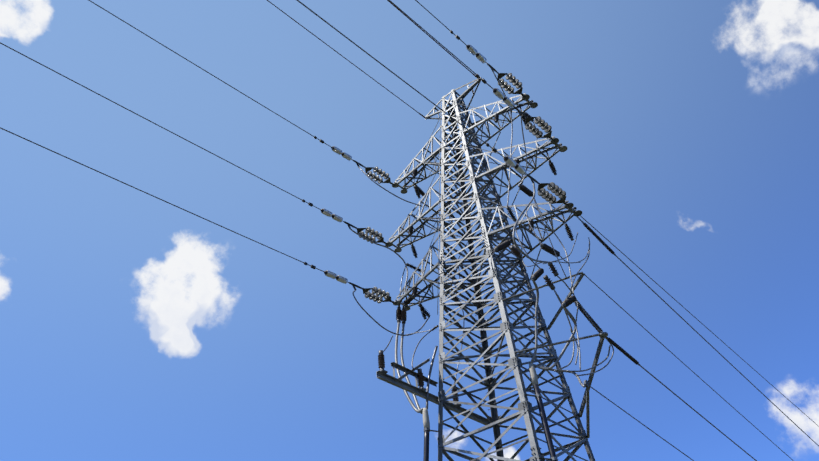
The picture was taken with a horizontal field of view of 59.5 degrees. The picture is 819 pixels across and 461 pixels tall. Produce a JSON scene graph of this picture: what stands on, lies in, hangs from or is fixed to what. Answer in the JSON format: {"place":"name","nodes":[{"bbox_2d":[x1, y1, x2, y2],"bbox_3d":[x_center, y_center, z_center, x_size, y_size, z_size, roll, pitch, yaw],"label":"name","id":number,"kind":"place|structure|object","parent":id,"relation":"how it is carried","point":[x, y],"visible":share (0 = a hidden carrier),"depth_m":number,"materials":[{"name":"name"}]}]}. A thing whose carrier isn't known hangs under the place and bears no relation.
{"place":"outdoors","nodes":[
{"label":"outdoors","id":0,"kind":"place"},
{"bbox_2d":[0,0,818,460],"label":"sky","id":1,"kind":"structure","parent":0,"point":[135,325],"materials":[{"name":"blue"}]},
{"bbox_2d":[352,71,613,409],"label":"dark jumpers","id":2,"kind":"object","parent":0,"point":[431,366],"visible":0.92,"depth_m":16.07,"materials":[{"name":"black metal"}]},
{"bbox_2d":[438,101,587,460],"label":"tower bolts","id":3,"kind":"object","parent":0,"point":[493,276],"visible":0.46,"depth_m":16.63,"materials":[{"name":"grey metal"}]},
{"label":"ground","id":4,"kind":"structure","parent":0,"visible":0},
{"bbox_2d":[437,89,594,460],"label":"tower body","id":5,"kind":"structure","parent":4,"relation":"on","point":[485,351],"depth_m":16.39,"materials":[{"name":"grey metal"}]},
{"bbox_2d":[302,30,568,303],"bbox_3d":[0.419,-1.427,17.516,5.810,4.257,3.162,-32,-46,29],"label":"line hardware","id":6,"kind":"object","parent":5,"relation":"attached to","point":[527,120],"visible":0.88,"depth_m":17.61,"materials":[{"name":"metal"}]},
{"bbox_2d":[359,73,565,302],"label":"disc insulators","id":7,"kind":"object","parent":6,"relation":"attached to","point":[547,196],"visible":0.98,"depth_m":18.05,"materials":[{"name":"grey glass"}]},
{"bbox_2d":[376,304,558,460],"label":"termination bracket","id":8,"kind":"object","parent":5,"relation":"attached to","point":[382,375],"visible":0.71,"depth_m":14.85,"materials":[{"name":"metal"}]},
{"bbox_2d":[378,245,558,403],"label":"cable terminations","id":9,"kind":"object","parent":8,"relation":"attached to","point":[401,315],"visible":0.94,"depth_m":15.12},
{"bbox_2d":[350,103,589,413],"bbox_3d":[1.105,-0.054,17.368,5.410,10.432,3.802,-32,-46,29],"label":"jumpers light","id":10,"kind":"object","parent":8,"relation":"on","point":[418,409],"visible":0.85,"depth_m":14.76,"materials":[{"name":"grey metal"}]},
{"bbox_2d":[403,112,575,330],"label":"surge arresters","id":11,"kind":"object","parent":10,"relation":"attached to","point":[538,273],"visible":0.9,"depth_m":16.46,"materials":[{"name":"ceramic"}]},
{"bbox_2d":[423,363,556,460],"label":"power cables","id":12,"kind":"object","parent":8,"relation":"attached to","point":[535,385],"visible":0.96,"depth_m":13.87,"materials":[{"name":"grey metal"}]},
{"bbox_2d":[385,78,581,310],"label":"cross arms","id":13,"kind":"object","parent":5,"relation":"attached to","point":[501,166],"visible":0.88,"depth_m":18.71},
{"bbox_2d":[267,0,480,118],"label":"ground wires","id":14,"kind":"object","parent":13,"relation":"attached to","point":[367,74],"visible":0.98,"depth_m":19.37,"materials":[{"name":"grey metal"}]},
{"bbox_2d":[0,0,818,460],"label":"conductors","id":15,"kind":"object","parent":13,"relation":"attached to","point":[484,142],"visible":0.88,"depth_m":15.70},
{"bbox_2d":[320,45,526,283],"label":"line cylinders","id":16,"kind":"object","parent":15,"relation":"attached to","point":[506,100],"visible":0.98,"depth_m":17.05,"materials":[{"name":"metal"}]},
{"bbox_2d":[502,216,607,437],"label":"brackets","id":17,"kind":"object","parent":5,"relation":"attached to","point":[587,384],"visible":0.94,"depth_m":14.61,"materials":[{"name":"metal"}]},
{"bbox_2d":[574,222,639,365],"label":"tension strings","id":18,"kind":"object","parent":17,"relation":"attached to","point":[611,341],"visible":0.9,"depth_m":15.00,"materials":[{"name":"ceramic"}]}
]}

